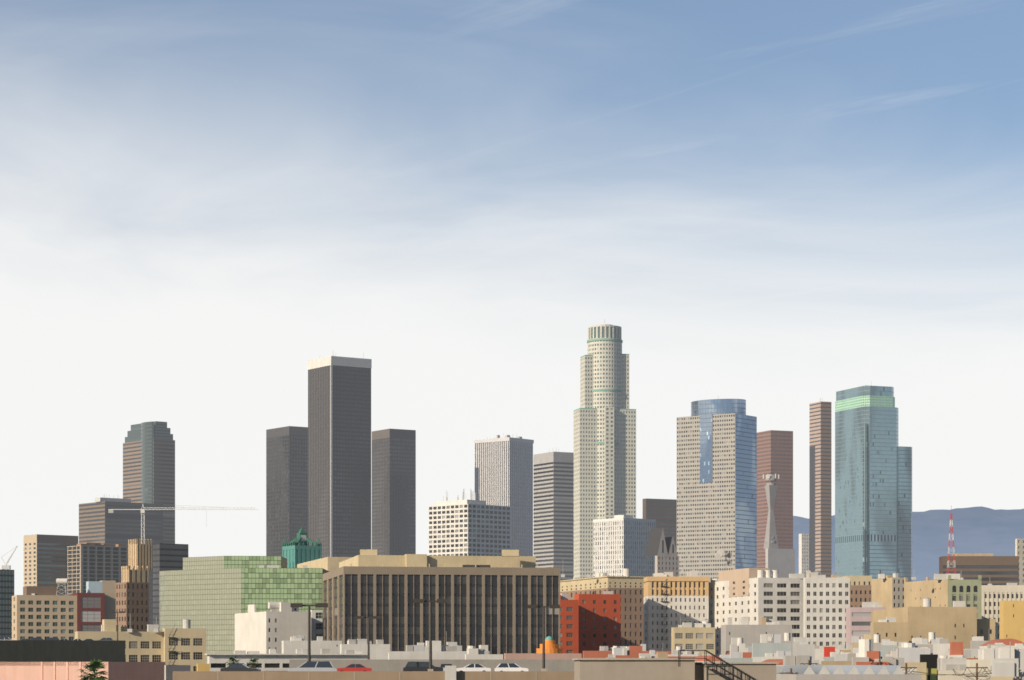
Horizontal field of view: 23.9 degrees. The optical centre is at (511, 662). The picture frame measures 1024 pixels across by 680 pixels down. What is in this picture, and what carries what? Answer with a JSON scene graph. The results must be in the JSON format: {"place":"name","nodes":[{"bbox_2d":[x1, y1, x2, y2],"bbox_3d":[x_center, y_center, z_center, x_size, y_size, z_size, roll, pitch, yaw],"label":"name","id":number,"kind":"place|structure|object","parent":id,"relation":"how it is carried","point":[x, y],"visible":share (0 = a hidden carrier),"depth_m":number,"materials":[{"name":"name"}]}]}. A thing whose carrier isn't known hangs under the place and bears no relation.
{"place":"outdoors","nodes":[
{"label":"outdoors","id":0,"kind":"place"},
{"bbox_2d":[0,569,13,639],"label":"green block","id":1,"kind":"structure","parent":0,"point":[6,585],"depth_m":1403.41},
{"bbox_2d":[24,534,77,594],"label":"office building","id":2,"kind":"structure","parent":0,"point":[45,560],"depth_m":2009.23,"materials":[{"name":"glass"}]},
{"bbox_2d":[12,578,115,639],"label":"building","id":3,"kind":"structure","parent":0,"point":[45,612],"depth_m":1158.03,"materials":[{"name":"concrete"}]},
{"bbox_2d":[0,662,164,679],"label":"pink warehouse","id":4,"kind":"structure","parent":0,"point":[68,671],"depth_m":358.07,"materials":[{"name":"paint"}]},
{"bbox_2d":[66,543,127,594],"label":"office building","id":5,"kind":"structure","parent":0,"point":[85,562],"depth_m":2012.97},
{"bbox_2d":[79,494,162,623],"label":"office building","id":6,"kind":"structure","parent":0,"point":[98,523],"depth_m":2319.64,"materials":[{"name":"stone"},{"name":"glass"}]},
{"bbox_2d":[116,539,151,631],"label":"building","id":7,"kind":"structure","parent":0,"point":[132,594],"depth_m":1024.40,"materials":[{"name":"concrete"}]},
{"bbox_2d":[123,421,174,543],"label":"tower","id":8,"kind":"structure","parent":0,"point":[148,462],"depth_m":2511.16,"materials":[{"name":"glass"}]},
{"bbox_2d":[153,543,187,623],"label":"dark glass block","id":9,"kind":"structure","parent":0,"point":[166,557],"depth_m":1504.30,"materials":[{"name":"grey glass"}]},
{"bbox_2d":[108,504,258,543],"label":"tower crane","id":10,"kind":"object","parent":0,"point":[141,509],"visible":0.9,"depth_m":1959.69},
{"bbox_2d":[159,556,327,663],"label":"green glass building","id":11,"kind":"structure","parent":0,"point":[213,595],"depth_m":908.27,"materials":[{"name":"glass"}]},
{"bbox_2d":[235,602,310,653],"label":"building","id":12,"kind":"structure","parent":0,"point":[274,627],"depth_m":864.22,"materials":[{"name":"concrete"}]},
{"bbox_2d":[282,635,341,653],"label":"white block","id":13,"kind":"structure","parent":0,"point":[293,644],"depth_m":702.15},
{"bbox_2d":[340,639,389,658],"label":"white block","id":14,"kind":"structure","parent":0,"point":[379,649],"depth_m":692.01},
{"bbox_2d":[173,659,573,679],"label":"parking deck","id":15,"kind":"structure","parent":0,"point":[392,669],"depth_m":194.75,"materials":[{"name":"concrete"}]},
{"bbox_2d":[220,664,260,670],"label":"dark car","id":16,"kind":"object","parent":15,"relation":"on","point":[237,667],"visible":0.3,"depth_m":289.22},
{"bbox_2d":[290,603,327,660],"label":"lamp post","id":17,"kind":"object","parent":15,"relation":"on","point":[309,621],"visible":0.77,"depth_m":247.87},
{"bbox_2d":[288,661,336,670],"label":"car","id":18,"kind":"object","parent":15,"relation":"on","point":[317,666],"visible":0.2,"depth_m":231.21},
{"bbox_2d":[336,664,371,670],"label":"red car","id":19,"kind":"object","parent":15,"relation":"on","point":[355,667],"visible":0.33,"depth_m":299.19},
{"bbox_2d":[356,616,381,658],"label":"lamp post","id":20,"kind":"object","parent":15,"relation":"on","point":[373,617],"visible":0.76,"depth_m":359.86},
{"bbox_2d":[403,662,442,670],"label":"black suv","id":21,"kind":"object","parent":15,"relation":"on","point":[416,666],"visible":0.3,"depth_m":284.13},
{"bbox_2d":[413,599,447,670],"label":"lamp post","id":22,"kind":"object","parent":15,"relation":"on","point":[430,624],"visible":0.94,"depth_m":261.87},
{"bbox_2d":[456,664,490,670],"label":"white sedan car","id":23,"kind":"object","parent":15,"relation":"on","point":[474,667],"visible":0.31,"depth_m":299.21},
{"bbox_2d":[495,663,527,670],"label":"white hatchback car","id":24,"kind":"object","parent":15,"relation":"on","point":[507,667],"visible":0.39,"depth_m":291.21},
{"bbox_2d":[528,605,559,670],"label":"lamp post","id":25,"kind":"object","parent":15,"relation":"on","point":[543,668],"visible":0.91,"depth_m":284.88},
{"bbox_2d":[429,489,509,555],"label":"white grid tower","id":26,"kind":"structure","parent":0,"point":[470,527],"depth_m":1916.27,"materials":[{"name":"concrete"}]},
{"bbox_2d":[465,645,502,658],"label":"low building","id":27,"kind":"structure","parent":0,"point":[481,652],"depth_m":515.64,"materials":[{"name":"concrete"}]},
{"bbox_2d":[474,434,533,555],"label":"striped tower","id":28,"kind":"structure","parent":0,"point":[503,471],"depth_m":2514.85,"materials":[{"name":"concrete"}]},
{"bbox_2d":[0,0,1023,594],"label":"sky","id":29,"kind":"structure","parent":0,"point":[781,207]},
{"bbox_2d":[32,549,1016,631],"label":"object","id":30,"kind":"object","parent":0,"point":[926,603],"visible":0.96,"depth_m":903.76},
{"bbox_2d":[504,636,581,658],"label":"domed building","id":31,"kind":"structure","parent":0,"point":[553,650],"depth_m":521.83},
{"bbox_2d":[534,449,573,580],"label":"banded tower","id":32,"kind":"structure","parent":0,"point":[554,509],"depth_m":2358.38,"materials":[{"name":"concrete"}]},
{"bbox_2d":[560,594,578,652],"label":"red building","id":33,"kind":"structure","parent":0,"point":[569,626],"depth_m":953.25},
{"bbox_2d":[560,573,644,645],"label":"building","id":34,"kind":"structure","parent":0,"point":[630,589],"depth_m":1003.87,"materials":[{"name":"concrete"}]},
{"bbox_2d":[574,324,635,578],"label":"skyscraper","id":35,"kind":"structure","parent":0,"point":[604,451],"depth_m":2257.57,"materials":[{"name":"concrete"}]},
{"bbox_2d":[606,647,621,657],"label":"low building","id":36,"kind":"structure","parent":0,"point":[616,650],"depth_m":657.71,"materials":[{"name":"metal"}]},
{"bbox_2d":[593,515,655,576],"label":"office building","id":37,"kind":"structure","parent":0,"point":[620,544],"depth_m":1810.61,"materials":[{"name":"concrete"}]},
{"bbox_2d":[615,646,641,657],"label":"low building","id":38,"kind":"structure","parent":0,"point":[633,651],"depth_m":644.56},
{"bbox_2d":[639,643,667,657],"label":"low building","id":39,"kind":"structure","parent":0,"point":[662,654],"depth_m":622.96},
{"bbox_2d":[643,498,676,549],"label":"office building","id":40,"kind":"structure","parent":0,"point":[663,512],"depth_m":2409.52,"materials":[{"name":"brown metal"}]},
{"bbox_2d":[645,528,678,576],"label":"building","id":41,"kind":"structure","parent":0,"point":[660,547],"depth_m":1705.12,"materials":[{"name":"concrete"}]},
{"bbox_2d":[644,572,709,650],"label":"white block","id":42,"kind":"structure","parent":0,"point":[668,601],"depth_m":1050.62,"materials":[{"name":"concrete"}]},
{"bbox_2d":[695,655,721,661],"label":"building","id":43,"kind":"structure","parent":0,"point":[709,658],"depth_m":520.96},
{"bbox_2d":[677,396,756,581],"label":"skyscraper","id":44,"kind":"structure","parent":0,"point":[716,475],"depth_m":2166.59,"materials":[{"name":"concrete"}]},
{"bbox_2d":[727,643,751,657],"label":"building","id":45,"kind":"structure","parent":0,"point":[743,649],"depth_m":658.43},
{"bbox_2d":[731,638,751,651],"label":"building","id":46,"kind":"structure","parent":0,"point":[735,641],"depth_m":723.51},
{"bbox_2d":[709,548,802,655],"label":"white block","id":47,"kind":"structure","parent":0,"point":[754,595],"depth_m":1006.78,"materials":[{"name":"concrete"}]},
{"bbox_2d":[721,617,791,654],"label":"grey block","id":48,"kind":"structure","parent":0,"point":[747,632],"depth_m":920.72,"materials":[{"name":"concrete"}]},
{"bbox_2d":[752,634,790,656],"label":"building","id":49,"kind":"structure","parent":0,"point":[762,647],"depth_m":604.19,"materials":[{"name":"concrete"}]},
{"bbox_2d":[762,659,782,665],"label":"building","id":50,"kind":"structure","parent":0,"point":[780,662],"depth_m":367.04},
{"bbox_2d":[757,430,792,567],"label":"skyscraper","id":51,"kind":"structure","parent":0,"point":[774,452],"depth_m":2508.22,"materials":[{"name":"brown stone"}]},
{"bbox_2d":[758,633,792,655],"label":"building","id":52,"kind":"structure","parent":0,"point":[787,637],"depth_m":667.66,"materials":[{"name":"metal"}]},
{"bbox_2d":[799,534,808,577],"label":"white tower","id":53,"kind":"structure","parent":0,"point":[803,553],"depth_m":2651.83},
{"bbox_2d":[793,637,814,659],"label":"building","id":54,"kind":"structure","parent":0,"point":[801,646],"depth_m":699.21,"materials":[{"name":"metal"}]},
{"bbox_2d":[809,398,830,577],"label":"skyscraper","id":55,"kind":"structure","parent":0,"point":[820,486],"depth_m":2524.19,"materials":[{"name":"concrete"}]},
{"bbox_2d":[776,665,921,679],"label":"skylight roof","id":56,"kind":"structure","parent":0,"point":[848,672],"depth_m":242.14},
{"bbox_2d":[839,576,871,584],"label":"building","id":57,"kind":"structure","parent":0,"point":[860,580],"depth_m":1150.27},
{"bbox_2d":[850,585,870,606],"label":"building","id":58,"kind":"structure","parent":0,"point":[859,594],"depth_m":1100.01,"materials":[{"name":"brick"}]},
{"bbox_2d":[846,604,885,645],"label":"lilac block","id":59,"kind":"structure","parent":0,"point":[858,620],"depth_m":900.01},
{"bbox_2d":[851,634,881,652],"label":"building","id":60,"kind":"structure","parent":0,"point":[855,641],"depth_m":648.05,"materials":[{"name":"metal"}]},
{"bbox_2d":[835,385,911,581],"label":"skyscraper","id":61,"kind":"structure","parent":0,"point":[873,499],"depth_m":2362.28,"materials":[{"name":"glass"}]},
{"bbox_2d":[871,573,903,608],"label":"building","id":62,"kind":"structure","parent":0,"point":[887,592],"depth_m":1053.83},
{"bbox_2d":[870,617,908,642],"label":"tan wing","id":63,"kind":"structure","parent":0,"point":[887,628],"depth_m":744.96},
{"bbox_2d":[881,639,898,656],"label":"grey blue block","id":64,"kind":"structure","parent":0,"point":[887,645],"depth_m":559.99,"materials":[{"name":"concrete"}]},
{"bbox_2d":[793,506,1023,581],"bbox_3d":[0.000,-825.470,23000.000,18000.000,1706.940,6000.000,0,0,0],"label":"mountains","id":65,"kind":"structure","parent":0,"point":[981,529],"depth_m":24852.57,"materials":[{"name":"blue"}]},
{"bbox_2d":[891,627,925,679],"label":"building","id":66,"kind":"structure","parent":0,"point":[909,653],"depth_m":317.39,"materials":[{"name":"concrete"}]},
{"bbox_2d":[871,607,976,648],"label":"building","id":67,"kind":"structure","parent":0,"point":[954,624],"depth_m":760.65,"materials":[{"name":"stucco"},{"name":"concrete"}]},
{"bbox_2d":[916,644,932,653],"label":"building","id":68,"kind":"structure","parent":0,"point":[926,648],"depth_m":452.94,"materials":[{"name":"metal"}]},
{"bbox_2d":[939,553,1018,584],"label":"building","id":69,"kind":"structure","parent":0,"point":[990,568],"depth_m":1400.00,"materials":[{"name":"brown concrete"}]},
{"bbox_2d":[970,636,987,648],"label":"building","id":70,"kind":"structure","parent":0,"point":[976,642],"depth_m":727.59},
{"bbox_2d":[977,619,994,640],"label":"tan wing","id":71,"kind":"structure","parent":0,"point":[986,628],"depth_m":764.85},
{"bbox_2d":[978,648,994,669],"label":"building","id":72,"kind":"structure","parent":0,"point":[989,653],"depth_m":338.93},
{"bbox_2d":[964,643,1022,657],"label":"building","id":73,"kind":"structure","parent":0,"point":[974,653],"depth_m":600.52,"materials":[{"name":"concrete"}]},
{"bbox_2d":[979,639,1023,648],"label":"roof","id":74,"kind":"structure","parent":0,"point":[1003,641],"depth_m":649.81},
{"bbox_2d":[982,585,1023,639],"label":"building","id":75,"kind":"structure","parent":0,"point":[993,596],"depth_m":1049.75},
{"bbox_2d":[991,658,1018,679],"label":"building","id":76,"kind":"structure","parent":0,"point":[1005,668],"depth_m":229.96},
{"bbox_2d":[999,601,1023,642],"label":"yellow block","id":77,"kind":"structure","parent":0,"point":[1011,619],"depth_m":849.83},
{"bbox_2d":[1015,539,1023,584],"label":"building","id":78,"kind":"structure","parent":0,"point":[1019,547],"depth_m":1501.02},
{"label":"ground","id":79,"kind":"structure","parent":0,"visible":0},
{"bbox_2d":[0,640,124,661],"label":"building","id":80,"kind":"structure","parent":79,"relation":"on","point":[57,650],"depth_m":627.36,"materials":[{"name":"black"}]},
{"bbox_2d":[76,658,108,679],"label":"tree","id":81,"kind":"object","parent":79,"relation":"on","point":[94,665],"visible":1,"depth_m":299.88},
{"bbox_2d":[75,619,163,661],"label":"building","id":82,"kind":"structure","parent":79,"relation":"on","point":[148,646],"depth_m":805.64,"materials":[{"name":"concrete"}]},
{"bbox_2d":[164,665,189,679],"bbox_3d":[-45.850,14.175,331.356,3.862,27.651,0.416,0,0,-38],"label":"grey-roofed shed","id":83,"kind":"structure","parent":79,"relation":"on","point":[168,671],"depth_m":330.54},
{"bbox_2d":[163,625,205,670],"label":"building","id":84,"kind":"structure","parent":79,"relation":"on","point":[184,646],"depth_m":806.76,"materials":[{"name":"concrete"}]},
{"bbox_2d":[197,664,209,670],"bbox_3d":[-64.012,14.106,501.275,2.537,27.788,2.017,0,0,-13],"label":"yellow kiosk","id":85,"kind":"object","parent":79,"relation":"on","point":[203,667],"visible":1,"depth_m":500.28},
{"bbox_2d":[266,426,307,555],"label":"skyscraper","id":86,"kind":"structure","parent":79,"relation":"on","point":[287,483],"depth_m":2460.98,"materials":[{"name":"glass"}]},
{"bbox_2d":[205,649,372,670],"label":"white showroom","id":87,"kind":"structure","parent":79,"relation":"on","point":[272,660],"depth_m":523.30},
{"bbox_2d":[282,528,321,567],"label":"building","id":88,"kind":"structure","parent":79,"relation":"on","point":[297,550],"depth_m":1004.26,"materials":[{"name":"teal tile"}]},
{"bbox_2d":[310,610,322,640],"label":"loft with big windows","id":89,"kind":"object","parent":79,"relation":"on","point":[316,623],"visible":0.14,"depth_m":880.62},
{"bbox_2d":[297,557,351,609],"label":"cream block","id":90,"kind":"structure","parent":79,"relation":"on","point":[328,564],"depth_m":932.53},
{"bbox_2d":[308,352,371,557],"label":"skyscraper","id":91,"kind":"structure","parent":79,"relation":"on","point":[339,456],"depth_m":2314.06,"materials":[{"name":"grey metal"}]},
{"bbox_2d":[372,429,415,554],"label":"skyscraper","id":92,"kind":"structure","parent":79,"relation":"on","point":[393,491],"depth_m":2470.16,"materials":[{"name":"grey metal"}]},
{"bbox_2d":[388,645,465,658],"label":"low building","id":93,"kind":"structure","parent":79,"relation":"on","point":[422,652],"depth_m":562.19,"materials":[{"name":"concrete"}]},
{"bbox_2d":[417,641,450,650],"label":"building","id":94,"kind":"structure","parent":79,"relation":"on","point":[437,646],"depth_m":563.41,"materials":[{"name":"concrete"}]},
{"bbox_2d":[323,554,559,658],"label":"office building","id":95,"kind":"structure","parent":79,"relation":"on","point":[490,599],"depth_m":807.99,"materials":[{"name":"concrete"}]},
{"bbox_2d":[574,594,620,657],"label":"red building","id":96,"kind":"structure","parent":79,"relation":"on","point":[599,620],"depth_m":969.99,"materials":[{"name":"brick"}]},
{"bbox_2d":[583,646,628,657],"bbox_3d":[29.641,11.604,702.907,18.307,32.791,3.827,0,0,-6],"label":"red roof row","id":97,"kind":"object","parent":79,"relation":"on","point":[603,652],"visible":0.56,"depth_m":700.51,"materials":[{"name":"metal"}]},
{"bbox_2d":[572,650,777,679],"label":"building","id":98,"kind":"structure","parent":79,"relation":"on","point":[678,668],"depth_m":150.00,"materials":[{"name":"concrete"}]},
{"bbox_2d":[649,650,710,657],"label":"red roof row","id":99,"kind":"object","parent":79,"relation":"on","point":[675,653],"visible":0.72,"depth_m":681.51,"materials":[{"name":"metal"}]},
{"bbox_2d":[671,622,714,654],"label":"building","id":100,"kind":"structure","parent":79,"relation":"on","point":[694,636],"depth_m":900.78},
{"bbox_2d":[722,652,752,661],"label":"low building","id":101,"kind":"structure","parent":79,"relation":"on","point":[736,656],"depth_m":560.45,"materials":[{"name":"concrete"}]},
{"bbox_2d":[752,651,790,661],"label":"low building","id":102,"kind":"structure","parent":79,"relation":"on","point":[778,654],"depth_m":576.33,"materials":[{"name":"concrete"}]},
{"bbox_2d":[763,474,794,577],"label":"tower","id":103,"kind":"structure","parent":79,"relation":"on","point":[782,561],"depth_m":1907.86,"materials":[{"name":"concrete"}]},
{"bbox_2d":[776,655,818,672],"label":"building","id":104,"kind":"structure","parent":79,"relation":"on","point":[794,660],"depth_m":331.38,"materials":[{"name":"concrete"}]},
{"bbox_2d":[803,571,849,648],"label":"white block","id":105,"kind":"structure","parent":79,"relation":"on","point":[826,602],"depth_m":985.24,"materials":[{"name":"concrete"}]},
{"bbox_2d":[824,647,834,656],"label":"building","id":106,"kind":"structure","parent":79,"relation":"on","point":[827,650],"depth_m":640.01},
{"bbox_2d":[823,652,840,660],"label":"building","id":107,"kind":"structure","parent":79,"relation":"on","point":[831,658],"depth_m":560.02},
{"bbox_2d":[815,645,850,664],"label":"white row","id":108,"kind":"object","parent":79,"relation":"on","point":[819,654],"visible":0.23,"depth_m":760.27,"materials":[{"name":"concrete"}]},
{"bbox_2d":[821,652,855,664],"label":"building","id":109,"kind":"structure","parent":79,"relation":"on","point":[843,658],"depth_m":421.07,"materials":[{"name":"concrete"}]},
{"bbox_2d":[856,633,888,664],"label":"building","id":110,"kind":"structure","parent":79,"relation":"on","point":[870,649],"depth_m":301.90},
{"bbox_2d":[852,657,915,673],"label":"building","id":111,"kind":"structure","parent":79,"relation":"on","point":[896,661],"depth_m":301.27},
{"bbox_2d":[900,663,916,673],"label":"utility pole","id":112,"kind":"object","parent":79,"relation":"on","point":[905,667],"visible":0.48,"depth_m":259.94,"materials":[{"name":"brown wood"}]},
{"bbox_2d":[800,663,991,679],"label":"power lines","id":113,"kind":"object","parent":112,"relation":"attached to","point":[941,674],"visible":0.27,"depth_m":264.52,"materials":[{"name":"metal"}]},
{"bbox_2d":[899,638,949,657],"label":"building","id":114,"kind":"structure","parent":79,"relation":"on","point":[941,646],"depth_m":540.91,"materials":[{"name":"concrete"}]},
{"bbox_2d":[920,654,937,679],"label":"billboard","id":115,"kind":"object","parent":79,"relation":"on","point":[930,660],"visible":0.46,"depth_m":399.94},
{"bbox_2d":[904,577,957,606],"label":"tan block","id":116,"kind":"structure","parent":79,"relation":"on","point":[916,593],"depth_m":1020.15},
{"bbox_2d":[937,658,966,679],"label":"building","id":117,"kind":"structure","parent":79,"relation":"on","point":[950,665],"depth_m":293.37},
{"bbox_2d":[946,513,959,579],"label":"radio mast","id":118,"kind":"object","parent":79,"relation":"on","point":[955,576],"visible":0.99,"depth_m":1298.92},
{"bbox_2d":[948,642,964,657],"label":"building","id":119,"kind":"structure","parent":79,"relation":"on","point":[956,648],"depth_m":402.77,"materials":[{"name":"metal"}]},
{"bbox_2d":[948,575,981,618],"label":"building","id":120,"kind":"structure","parent":79,"relation":"on","point":[969,592],"depth_m":999.74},
{"bbox_2d":[966,663,987,679],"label":"utility pole","id":121,"kind":"object","parent":79,"relation":"on","point":[977,667],"visible":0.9,"depth_m":259.91,"materials":[{"name":"brown wood"}]},
{"bbox_2d":[963,659,991,679],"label":"building","id":122,"kind":"structure","parent":79,"relation":"on","point":[980,662],"depth_m":270.49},
{"bbox_2d":[995,641,1023,679],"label":"building","id":123,"kind":"structure","parent":79,"relation":"on","point":[1008,652],"depth_m":243.88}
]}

